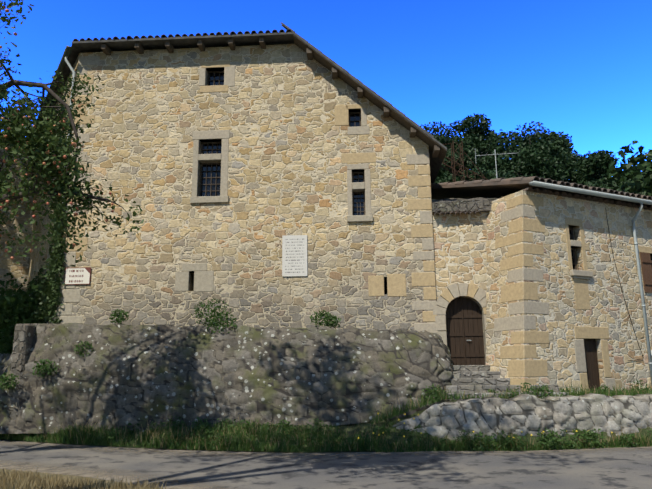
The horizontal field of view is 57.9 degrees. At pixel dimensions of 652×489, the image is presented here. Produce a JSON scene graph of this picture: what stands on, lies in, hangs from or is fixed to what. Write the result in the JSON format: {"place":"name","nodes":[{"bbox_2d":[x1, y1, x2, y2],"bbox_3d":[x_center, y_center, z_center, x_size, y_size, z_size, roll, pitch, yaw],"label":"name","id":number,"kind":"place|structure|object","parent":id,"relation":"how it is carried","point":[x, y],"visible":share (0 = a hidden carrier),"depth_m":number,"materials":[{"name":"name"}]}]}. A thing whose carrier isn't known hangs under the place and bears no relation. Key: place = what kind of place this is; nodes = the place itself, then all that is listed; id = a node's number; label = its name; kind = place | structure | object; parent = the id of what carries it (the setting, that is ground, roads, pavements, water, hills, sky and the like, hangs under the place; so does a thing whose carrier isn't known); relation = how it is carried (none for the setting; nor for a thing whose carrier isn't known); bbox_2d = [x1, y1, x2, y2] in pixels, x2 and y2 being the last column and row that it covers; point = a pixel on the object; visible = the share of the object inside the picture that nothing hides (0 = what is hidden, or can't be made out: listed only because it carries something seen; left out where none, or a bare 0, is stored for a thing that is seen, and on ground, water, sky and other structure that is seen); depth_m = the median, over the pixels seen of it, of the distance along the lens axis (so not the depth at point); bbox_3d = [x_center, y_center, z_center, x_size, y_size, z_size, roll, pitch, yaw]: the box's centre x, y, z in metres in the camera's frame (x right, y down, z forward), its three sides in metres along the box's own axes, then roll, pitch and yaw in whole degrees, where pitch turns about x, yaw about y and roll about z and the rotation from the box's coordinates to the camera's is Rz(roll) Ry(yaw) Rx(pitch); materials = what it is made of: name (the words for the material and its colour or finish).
{"place":"outdoors","nodes":[
{"label":"outdoors","id":0,"kind":"place"},
{"bbox_2d":[0,442,651,488],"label":"road","id":1,"kind":"structure","parent":0,"point":[622,468],"depth_m":10.72,"materials":[{"name":"grey asphalt"}]},
{"bbox_2d":[0,460,239,488],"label":"road edge dirt","id":2,"kind":"structure","parent":1,"relation":"on","point":[102,474],"depth_m":10.26,"materials":[{"name":"beige soil"}]},
{"bbox_2d":[0,440,651,457],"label":"road edge dirt","id":3,"kind":"structure","parent":1,"relation":"on","point":[201,452],"depth_m":12.78,"materials":[{"name":"brown soil"}]},
{"bbox_2d":[370,382,651,452],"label":"grass","id":4,"kind":"structure","parent":3,"relation":"on","point":[615,444],"depth_m":13.12,"materials":[{"name":"green plant"}]},
{"bbox_2d":[373,378,651,452],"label":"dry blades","id":5,"kind":"object","parent":3,"relation":"on","point":[518,434],"visible":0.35,"depth_m":13.11,"materials":[{"name":"beige plant"}]},
{"bbox_2d":[0,0,651,167],"label":"sky","id":6,"kind":"structure","parent":0,"point":[581,69],"materials":[{"name":"blue"}]},
{"label":"ground","id":7,"kind":"structure","parent":0,"visible":0},
{"bbox_2d":[0,354,10,411],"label":"retaining wall","id":8,"kind":"structure","parent":7,"relation":"on","point":[4,359],"depth_m":16.69,"materials":[{"name":"stone"}]},
{"bbox_2d":[0,133,36,353],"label":"annex walls","id":9,"kind":"structure","parent":7,"relation":"on","point":[8,264],"depth_m":23.91,"materials":[{"name":"stone"}]},
{"bbox_2d":[0,273,48,353],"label":"bushes","id":10,"kind":"object","parent":7,"relation":"on","point":[18,303],"visible":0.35,"depth_m":18.89,"materials":[{"name":"green plant"}]},
{"bbox_2d":[0,0,143,266],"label":"foliage","id":11,"kind":"object","parent":7,"relation":"on","point":[48,163],"visible":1,"depth_m":11.60,"materials":[{"name":"green plant"}]},
{"bbox_2d":[0,467,174,488],"bbox_3d":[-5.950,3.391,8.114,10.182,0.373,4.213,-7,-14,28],"label":"dry grass","id":12,"kind":"structure","parent":7,"relation":"on","point":[16,480],"depth_m":8.74,"materials":[{"name":"beige plant"}]},
{"bbox_2d":[27,44,435,330],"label":"house walls","id":13,"kind":"structure","parent":7,"relation":"on","point":[272,110],"depth_m":17.28,"materials":[{"name":"stone"}]},
{"bbox_2d":[26,178,69,323],"bbox_3d":[-8.829,0.215,18.859,0.934,6.668,4.249,7,-14,-32],"label":"wall ivy","id":14,"kind":"object","parent":13,"relation":"attached to","point":[51,294],"visible":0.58,"depth_m":17.35,"materials":[{"name":"green plant"}]},
{"bbox_2d":[57,304,72,314],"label":"quoin","id":15,"kind":"object","parent":13,"relation":"attached to","point":[66,309],"visible":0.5,"depth_m":16.89,"materials":[{"name":"grey stone"}]},
{"bbox_2d":[58,290,80,302],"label":"quoin","id":16,"kind":"object","parent":13,"relation":"attached to","point":[69,296],"visible":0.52,"depth_m":16.96,"materials":[{"name":"grey stone"}]},
{"bbox_2d":[63,252,75,266],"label":"quoin","id":17,"kind":"object","parent":13,"relation":"attached to","point":[69,259],"visible":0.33,"depth_m":17.19,"materials":[{"name":"grey stone"}]},
{"bbox_2d":[57,316,82,323],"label":"quoin","id":18,"kind":"object","parent":13,"relation":"attached to","point":[71,319],"visible":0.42,"depth_m":16.82,"materials":[{"name":"grey stone"}]},
{"bbox_2d":[63,237,87,250],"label":"quoin","id":19,"kind":"object","parent":13,"relation":"attached to","point":[84,242],"visible":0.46,"depth_m":17.27,"materials":[{"name":"stone"}]},
{"bbox_2d":[64,267,90,284],"bbox_3d":[-7.183,0.915,17.055,0.760,0.500,0.020,-1,-12,3],"label":"street sign","id":20,"kind":"object","parent":13,"relation":"attached to","point":[78,276],"visible":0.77,"depth_m":17.04,"materials":[{"name":"ceramic"}]},
{"bbox_2d":[78,56,99,65],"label":"quoin","id":21,"kind":"object","parent":13,"relation":"attached to","point":[88,60],"visible":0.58,"depth_m":18.49,"materials":[{"name":"stone"}]},
{"bbox_2d":[175,271,193,290],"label":"stone block","id":22,"kind":"structure","parent":13,"relation":"attached to","point":[182,280],"depth_m":16.87,"materials":[{"name":"grey stone"}]},
{"bbox_2d":[181,263,206,272],"bbox_3d":[-3.775,0.684,17.074,0.750,0.230,0.312,-1,-12,3],"label":"lintel stone","id":23,"kind":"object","parent":13,"relation":"attached to","point":[191,267],"depth_m":16.92,"materials":[{"name":"grey stone"}]},
{"bbox_2d":[191,140,200,196],"bbox_3d":[-3.886,-2.245,17.696,0.170,1.800,0.312,-1,-12,3],"label":"window jamb","id":24,"kind":"structure","parent":13,"relation":"attached to","point":[195,169],"depth_m":17.55,"materials":[{"name":"grey stone"}]},
{"bbox_2d":[194,271,213,291],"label":"stone block","id":25,"kind":"structure","parent":13,"relation":"attached to","point":[203,281],"depth_m":16.82,"materials":[{"name":"grey stone"}]},
{"bbox_2d":[190,196,228,203],"bbox_3d":[-3.413,-1.283,17.435,1.140,0.200,0.370,-1,-12,3],"label":"window sill","id":26,"kind":"structure","parent":13,"relation":"attached to","point":[208,199],"depth_m":17.25,"materials":[{"name":"beige stone"}]},
{"bbox_2d":[198,153,220,162],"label":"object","id":27,"kind":"structure","parent":13,"relation":"attached to","point":[209,158],"depth_m":17.58,"materials":[{"name":"beige stone"}]},
{"bbox_2d":[201,165,220,195],"bbox_3d":[-3.445,-1.898,17.740,0.680,1.120,0.010,-1,-12,3],"label":"window glass","id":28,"kind":"object","parent":13,"relation":"in","point":[208,188],"depth_m":17.74,"materials":[{"name":"glass"}]},
{"bbox_2d":[192,130,229,141],"bbox_3d":[-3.452,-3.272,17.885,1.140,0.280,0.312,-1,-12,3],"label":"window lintel","id":29,"kind":"structure","parent":13,"relation":"attached to","point":[213,134],"depth_m":17.73,"materials":[{"name":"beige stone"}]},
{"bbox_2d":[200,85,227,92],"bbox_3d":[-3.418,-4.737,18.191,0.880,0.230,0.312,-1,-12,3],"label":"window sill","id":30,"kind":"structure","parent":13,"relation":"attached to","point":[214,88],"depth_m":18.04,"materials":[{"name":"beige stone"}]},
{"bbox_2d":[201,61,229,70],"bbox_3d":[-3.396,-5.535,18.357,0.900,0.220,0.312,-1,-12,3],"label":"window lintel","id":31,"kind":"structure","parent":13,"relation":"attached to","point":[215,64],"depth_m":18.20,"materials":[{"name":"beige stone"}]},
{"bbox_2d":[209,73,223,85],"bbox_3d":[-3.404,-5.109,18.412,0.570,0.580,0.010,-1,-12,3],"label":"window glass","id":32,"kind":"object","parent":13,"relation":"in","point":[211,76],"visible":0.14,"depth_m":18.42,"materials":[{"name":"black glass"}]},
{"bbox_2d":[220,139,228,195],"bbox_3d":[-3.002,-2.265,17.646,0.220,1.800,0.312,-1,-12,3],"label":"window jamb","id":33,"kind":"structure","parent":13,"relation":"attached to","point":[224,168],"depth_m":17.49,"materials":[{"name":"stone"}]},
{"bbox_2d":[224,66,234,86],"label":"window jamb","id":34,"kind":"object","parent":13,"relation":"attached to","point":[229,76],"visible":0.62,"depth_m":18.09,"materials":[{"name":"stone"}]},
{"bbox_2d":[41,22,446,182],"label":"roof slab","id":35,"kind":"structure","parent":13,"relation":"on","point":[218,39],"depth_m":17.98,"materials":[{"name":"tile"}]},
{"bbox_2d":[36,46,72,127],"bbox_3d":[-11.128,-4.995,23.020,0.190,0.097,11.900,7,-14,-32],"label":"gutter","id":36,"kind":"object","parent":35,"relation":"attached to","point":[62,63],"visible":0.42,"depth_m":19.32,"materials":[{"name":"grey metal"}]},
{"bbox_2d":[101,37,439,157],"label":"rafter ends","id":37,"kind":"object","parent":13,"relation":"attached to","point":[106,50],"visible":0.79,"depth_m":17.90,"materials":[{"name":"brown wood"}]},
{"bbox_2d":[282,235,307,276],"bbox_3d":[-0.888,0.321,16.805,0.720,1.190,0.030,-1,-12,3],"label":"memorial plaque","id":38,"kind":"object","parent":13,"relation":"attached to","point":[294,255],"visible":1,"depth_m":16.79,"materials":[{"name":"stone"}]},
{"bbox_2d":[334,105,348,125],"bbox_3d":[0.475,-3.825,17.761,0.420,0.650,0.312,-1,-12,3],"label":"window jamb","id":39,"kind":"object","parent":13,"relation":"attached to","point":[341,115],"visible":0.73,"depth_m":17.61,"materials":[{"name":"stone"}]},
{"bbox_2d":[347,170,352,214],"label":"window jamb","id":40,"kind":"object","parent":13,"relation":"attached to","point":[349,190],"visible":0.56,"depth_m":17.11,"materials":[{"name":"stone"}]},
{"bbox_2d":[341,152,375,163],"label":"stone block","id":41,"kind":"structure","parent":13,"relation":"attached to","point":[358,157],"depth_m":17.31,"materials":[{"name":"beige stone"}]},
{"bbox_2d":[354,193,363,214],"bbox_3d":[0.966,-1.155,17.314,0.360,0.780,0.010,-1,-12,3],"label":"window glass","id":42,"kind":"object","parent":13,"relation":"in","point":[356,198],"visible":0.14,"depth_m":17.32,"materials":[{"name":"glass"}]},
{"bbox_2d":[348,126,369,134],"bbox_3d":[0.975,-3.352,17.631,0.650,0.260,0.312,-1,-12,3],"label":"window sill","id":43,"kind":"structure","parent":13,"relation":"attached to","point":[359,130],"depth_m":17.48,"materials":[{"name":"beige stone"}]},
{"bbox_2d":[347,215,372,221],"bbox_3d":[0.985,-0.712,17.041,0.740,0.190,0.380,-1,-12,3],"label":"window sill","id":44,"kind":"structure","parent":13,"relation":"attached to","point":[359,218],"depth_m":16.86,"materials":[{"name":"beige stone"}]},
{"bbox_2d":[364,169,370,214],"bbox_3d":[1.224,-1.488,17.224,0.170,1.400,0.312,-1,-12,3],"label":"window jamb","id":45,"kind":"object","parent":13,"relation":"attached to","point":[367,192],"visible":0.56,"depth_m":17.07,"materials":[{"name":"stone"}]},
{"bbox_2d":[368,276,383,295],"bbox_3d":[1.423,1.210,16.747,0.440,0.580,0.512,-1,-12,3],"label":"stone block","id":46,"kind":"object","parent":13,"relation":"attached to","point":[375,285],"visible":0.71,"depth_m":16.50,"materials":[{"name":"stone"}]},
{"bbox_2d":[387,274,405,296],"bbox_3d":[1.991,1.187,16.718,0.520,0.640,0.512,-1,-12,3],"label":"stone block","id":47,"kind":"object","parent":13,"relation":"attached to","point":[396,285],"visible":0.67,"depth_m":16.47,"materials":[{"name":"stone"}]},
{"bbox_2d":[406,154,429,164],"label":"quoin","id":48,"kind":"object","parent":13,"relation":"attached to","point":[413,159],"visible":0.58,"depth_m":17.18,"materials":[{"name":"stone"}]},
{"bbox_2d":[408,175,430,186],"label":"quoin","id":49,"kind":"object","parent":13,"relation":"attached to","point":[425,180],"visible":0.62,"depth_m":17.05,"materials":[{"name":"stone"}]},
{"bbox_2d":[408,199,431,209],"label":"quoin","id":50,"kind":"object","parent":13,"relation":"attached to","point":[419,204],"visible":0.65,"depth_m":16.90,"materials":[{"name":"stone"}]},
{"bbox_2d":[411,225,432,237],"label":"quoin","id":51,"kind":"object","parent":13,"relation":"attached to","point":[420,231],"visible":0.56,"depth_m":16.74,"materials":[{"name":"stone"}]},
{"bbox_2d":[411,272,435,285],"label":"quoin","id":52,"kind":"object","parent":13,"relation":"attached to","point":[424,279],"visible":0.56,"depth_m":16.45,"materials":[{"name":"stone"}]},
{"bbox_2d":[413,251,434,259],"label":"quoin","id":53,"kind":"object","parent":13,"relation":"attached to","point":[423,255],"visible":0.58,"depth_m":16.59,"materials":[{"name":"stone"}]},
{"bbox_2d":[412,301,436,309],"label":"quoin","id":54,"kind":"object","parent":13,"relation":"attached to","point":[422,305],"visible":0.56,"depth_m":16.31,"materials":[{"name":"stone"}]},
{"bbox_2d":[414,323,437,332],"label":"quoin","id":55,"kind":"object","parent":13,"relation":"attached to","point":[428,327],"visible":0.38,"depth_m":16.18,"materials":[{"name":"stone"}]},
{"bbox_2d":[420,211,432,223],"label":"quoin","id":56,"kind":"object","parent":13,"relation":"attached to","point":[426,217],"visible":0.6,"depth_m":16.81,"materials":[{"name":"stone"}]},
{"bbox_2d":[423,287,435,299],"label":"quoin","id":57,"kind":"object","parent":13,"relation":"attached to","point":[429,293],"visible":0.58,"depth_m":16.37,"materials":[{"name":"stone"}]},
{"bbox_2d":[0,379,651,450],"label":"verge weeds","id":58,"kind":"object","parent":7,"relation":"on","point":[554,436],"visible":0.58,"depth_m":13.36,"materials":[{"name":"green plant"}]},
{"bbox_2d":[1,395,651,452],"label":"grass","id":59,"kind":"structure","parent":7,"relation":"on","point":[528,436],"depth_m":13.40,"materials":[{"name":"green plant"}]},
{"bbox_2d":[0,323,452,433],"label":"retaining wall","id":60,"kind":"structure","parent":59,"relation":"on","point":[141,375],"depth_m":15.14,"materials":[{"name":"stone"}]},
{"bbox_2d":[6,324,36,420],"bbox_3d":[-8.179,3.627,16.081,0.360,2.850,1.030,-1,-12,3],"label":"trunk","id":61,"kind":"object","parent":60,"relation":"attached to","point":[24,334],"visible":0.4,"depth_m":15.72,"materials":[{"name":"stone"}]},
{"bbox_2d":[0,298,341,389],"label":"ledge plants","id":62,"kind":"object","parent":60,"relation":"attached to","point":[214,320],"visible":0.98,"depth_m":15.82,"materials":[{"name":"green plant"}]},
{"bbox_2d":[0,411,647,451],"bbox_3d":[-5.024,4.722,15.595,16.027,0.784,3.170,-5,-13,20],"label":"verge grass","id":63,"kind":"structure","parent":59,"relation":"on","point":[290,446],"depth_m":13.42,"materials":[{"name":"green plant"}]},
{"bbox_2d":[446,365,568,401],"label":"door steps","id":64,"kind":"structure","parent":59,"relation":"on","point":[472,379],"depth_m":14.84,"materials":[{"name":"stone"}]},
{"bbox_2d":[393,393,651,440],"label":"low wall","id":65,"kind":"structure","parent":7,"relation":"on","point":[533,414],"depth_m":13.26,"materials":[{"name":"stone"}]},
{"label":"hill terrain","id":66,"kind":"structure","parent":0,"visible":0},
{"bbox_2d":[434,157,458,199],"bbox_3d":[6.001,-0.647,36.092,6.671,11.972,5.374,-6,-13,25],"label":"tree","id":67,"kind":"object","parent":66,"relation":"on","point":[441,179],"visible":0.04,"depth_m":35.82,"materials":[{"name":"green plant"}]},
{"bbox_2d":[420,121,479,179],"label":"tree","id":68,"kind":"object","parent":66,"relation":"on","point":[440,131],"visible":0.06,"depth_m":40.62,"materials":[{"name":"leaf"},{"name":"bark"}]},
{"bbox_2d":[431,133,489,178],"bbox_3d":[8.319,-1.814,40.779,4.940,13.222,6.642,7,-14,-31],"label":"tree","id":69,"kind":"object","parent":66,"relation":"on","point":[467,147],"visible":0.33,"depth_m":39.97,"materials":[{"name":"green plant"}]},
{"bbox_2d":[445,113,495,159],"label":"tree","id":70,"kind":"object","parent":66,"relation":"on","point":[469,125],"visible":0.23,"depth_m":43.99,"materials":[{"name":"green plant"}]},
{"bbox_2d":[458,167,521,180],"bbox_3d":[10.551,0.532,34.892,4.933,10.261,6.060,-3,-12,11],"label":"tree","id":71,"kind":"object","parent":66,"relation":"on","point":[488,174],"visible":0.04,"depth_m":34.59,"materials":[{"name":"green plant"}]},
{"bbox_2d":[470,145,568,180],"bbox_3d":[12.527,-0.710,37.561,6.196,11.359,3.944,-5,-13,19],"label":"tree","id":72,"kind":"object","parent":66,"relation":"on","point":[522,165],"visible":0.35,"depth_m":37.85,"materials":[{"name":"green plant"}]},
{"bbox_2d":[484,121,580,179],"bbox_3d":[14.230,-1.991,39.826,6.165,13.298,5.074,-6,-13,25],"label":"tree","id":73,"kind":"object","parent":66,"relation":"on","point":[560,156],"visible":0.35,"depth_m":39.97,"materials":[{"name":"green plant"}]},
{"bbox_2d":[535,131,574,181],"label":"tree","id":74,"kind":"object","parent":66,"relation":"on","point":[561,140],"visible":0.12,"depth_m":42.83,"materials":[{"name":"green plant"}]},
{"bbox_2d":[492,190,651,393],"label":"wing walls","id":75,"kind":"structure","parent":66,"relation":"on","point":[565,316],"depth_m":16.13,"materials":[{"name":"beige stone"}]},
{"bbox_2d":[432,195,503,364],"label":"gate wall","id":76,"kind":"structure","parent":75,"relation":"attached to","point":[460,237],"depth_m":16.66,"materials":[{"name":"stone"}]},
{"bbox_2d":[435,315,445,330],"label":"door jamb","id":77,"kind":"structure","parent":76,"relation":"attached to","point":[440,322],"depth_m":16.18,"materials":[{"name":"stone"}]},
{"bbox_2d":[445,297,484,364],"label":"arched door leaves","id":78,"kind":"object","parent":76,"relation":"attached to","point":[464,326],"visible":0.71,"depth_m":16.35,"materials":[{"name":"brown wood"}]},
{"bbox_2d":[441,142,518,181],"bbox_3d":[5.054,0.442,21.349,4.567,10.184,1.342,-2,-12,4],"label":"rooftop antenna","id":79,"kind":"object","parent":75,"relation":"on","point":[453,172],"visible":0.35,"depth_m":22.33,"materials":[{"name":"metal"}]},
{"bbox_2d":[486,192,537,391],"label":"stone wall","id":80,"kind":"structure","parent":75,"relation":"attached to","point":[496,278],"depth_m":15.82,"materials":[{"name":"stone"}]},
{"bbox_2d":[495,232,532,248],"bbox_3d":[5.043,-0.090,15.845,0.385,0.282,1.062,5,-13,-25],"label":"quoin","id":81,"kind":"object","parent":75,"relation":"attached to","point":[514,239],"visible":0.85,"depth_m":15.58,"materials":[{"name":"stone"}]},
{"bbox_2d":[494,315,535,331],"bbox_3d":[4.899,2.063,15.333,0.449,0.370,1.103,5,-13,-25],"label":"quoin","id":82,"kind":"object","parent":75,"relation":"attached to","point":[515,322],"visible":0.85,"depth_m":15.02,"materials":[{"name":"stone"}]},
{"bbox_2d":[500,255,532,270],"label":"quoin","id":83,"kind":"object","parent":75,"relation":"attached to","point":[517,261],"visible":0.85,"depth_m":15.35,"materials":[{"name":"stone"}]},
{"bbox_2d":[500,345,535,358],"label":"quoin","id":84,"kind":"object","parent":75,"relation":"attached to","point":[518,351],"visible":0.85,"depth_m":14.77,"materials":[{"name":"stone"}]},
{"bbox_2d":[501,205,534,222],"bbox_3d":[5.184,-0.788,15.943,0.485,0.319,0.848,5,-13,-25],"label":"quoin","id":85,"kind":"object","parent":75,"relation":"attached to","point":[518,212],"visible":0.83,"depth_m":15.64,"materials":[{"name":"stone"}]},
{"bbox_2d":[501,282,537,302],"bbox_3d":[5.049,1.269,15.433,0.540,0.474,0.847,5,-13,-25],"label":"quoin","id":86,"kind":"object","parent":75,"relation":"attached to","point":[519,291],"visible":0.88,"depth_m":15.13,"materials":[{"name":"stone"}]},
{"bbox_2d":[510,378,535,390],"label":"quoin","id":87,"kind":"object","parent":75,"relation":"attached to","point":[520,381],"visible":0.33,"depth_m":14.52,"materials":[{"name":"stone"}]},
{"bbox_2d":[506,195,543,208],"bbox_3d":[5.393,-1.112,15.986,0.784,0.280,0.620,5,-13,-25],"label":"quoin","id":88,"kind":"object","parent":75,"relation":"attached to","point":[527,199],"visible":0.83,"depth_m":15.75,"materials":[{"name":"stone"}]},
{"bbox_2d":[508,268,542,282],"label":"quoin","id":89,"kind":"object","parent":75,"relation":"attached to","point":[529,274],"visible":0.85,"depth_m":15.23,"materials":[{"name":"stone"}]},
{"bbox_2d":[508,243,543,256],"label":"quoin","id":90,"kind":"object","parent":75,"relation":"attached to","point":[526,248],"visible":0.83,"depth_m":15.40,"materials":[{"name":"stone"}]},
{"bbox_2d":[509,218,544,233],"bbox_3d":[5.383,-0.455,15.788,0.836,0.353,0.529,5,-13,-25],"label":"quoin","id":91,"kind":"object","parent":75,"relation":"attached to","point":[527,224],"visible":0.85,"depth_m":15.56,"materials":[{"name":"stone"}]},
{"bbox_2d":[508,360,547,376],"bbox_3d":[5.099,3.129,14.898,0.824,0.426,0.570,5,-13,-25],"label":"quoin","id":92,"kind":"object","parent":75,"relation":"attached to","point":[527,368],"visible":0.94,"depth_m":14.66,"materials":[{"name":"stone"}]},
{"bbox_2d":[508,301,548,314],"bbox_3d":[5.253,1.669,15.283,0.909,0.326,0.560,5,-13,-25],"label":"quoin","id":93,"kind":"object","parent":75,"relation":"attached to","point":[531,308],"visible":0.85,"depth_m":15.05,"materials":[{"name":"stone"}]},
{"bbox_2d":[511,331,548,343],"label":"quoin","id":94,"kind":"object","parent":75,"relation":"attached to","point":[518,337],"visible":0.85,"depth_m":14.85,"materials":[{"name":"stone"}]},
{"bbox_2d":[431,176,651,210],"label":"roof","id":95,"kind":"structure","parent":75,"relation":"on","point":[484,188],"depth_m":16.88,"materials":[{"name":"tile"}]},
{"bbox_2d":[565,224,572,269],"bbox_3d":[6.515,0.099,16.095,0.140,1.260,0.312,5,-13,-25],"label":"window jamb","id":96,"kind":"object","parent":75,"relation":"attached to","point":[568,247],"visible":0.29,"depth_m":15.95,"materials":[{"name":"stone"}]},
{"bbox_2d":[574,339,586,371],"bbox_3d":[6.572,2.929,15.512,0.360,0.840,0.312,5,-13,-25],"label":"door jamb","id":97,"kind":"object","parent":75,"relation":"attached to","point":[580,355],"visible":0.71,"depth_m":15.37,"materials":[{"name":"stone"}]},
{"bbox_2d":[573,226,587,270],"bbox_3d":[7.016,0.143,16.331,0.150,1.260,0.312,5,-13,-25],"label":"window jamb","id":98,"kind":"object","parent":75,"relation":"attached to","point":[583,250],"visible":0.27,"depth_m":16.21,"materials":[{"name":"stone"}]},
{"bbox_2d":[573,279,589,309],"bbox_3d":[6.811,1.362,15.970,0.550,0.830,0.306,5,-13,-25],"label":"window apron","id":99,"kind":"object","parent":75,"relation":"attached to","point":[581,292],"visible":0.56,"depth_m":15.83,"materials":[{"name":"beige stone"}]},
{"bbox_2d":[574,326,608,338],"bbox_3d":[7.034,2.384,15.856,1.280,0.320,0.312,5,-13,-25],"label":"door lintel","id":100,"kind":"structure","parent":75,"relation":"attached to","point":[581,332],"depth_m":15.70,"materials":[{"name":"beige stone"}]},
{"bbox_2d":[584,339,599,389],"bbox_3d":[7.012,3.416,15.663,0.634,1.780,0.040,5,-13,-25],"label":"door leaf","id":101,"kind":"object","parent":75,"relation":"attached to","point":[593,378],"visible":0.44,"depth_m":15.73,"materials":[{"name":"brown wood"}]},
{"bbox_2d":[596,340,610,377],"bbox_3d":[7.429,3.078,15.899,0.260,0.990,0.312,5,-13,-25],"label":"door jamb","id":102,"kind":"object","parent":75,"relation":"attached to","point":[606,359],"visible":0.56,"depth_m":15.76,"materials":[{"name":"stone"}]},
{"bbox_2d":[632,202,651,385],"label":"downspout","id":103,"kind":"object","parent":75,"relation":"attached to","point":[643,305],"visible":0.96,"depth_m":16.77,"materials":[{"name":"grey metal"}]},
{"bbox_2d":[640,252,651,292],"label":"shutter","id":104,"kind":"object","parent":75,"relation":"attached to","point":[646,261],"visible":0.94,"depth_m":17.09,"materials":[{"name":"brown wood"}]},
{"bbox_2d":[563,150,619,187],"bbox_3d":[17.808,-0.680,39.121,5.828,10.846,6.352,0,-12,-1],"label":"tree","id":105,"kind":"object","parent":66,"relation":"on","point":[596,166],"visible":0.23,"depth_m":39.15,"materials":[{"name":"green plant"}]},
{"bbox_2d":[594,151,651,191],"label":"tree","id":106,"kind":"object","parent":66,"relation":"on","point":[613,181],"depth_m":37.95,"materials":[{"name":"green plant"}]},
{"bbox_2d":[606,140,651,196],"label":"tree","id":107,"kind":"object","parent":66,"relation":"on","point":[635,183],"visible":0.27,"depth_m":26.93,"materials":[{"name":"green plant"}]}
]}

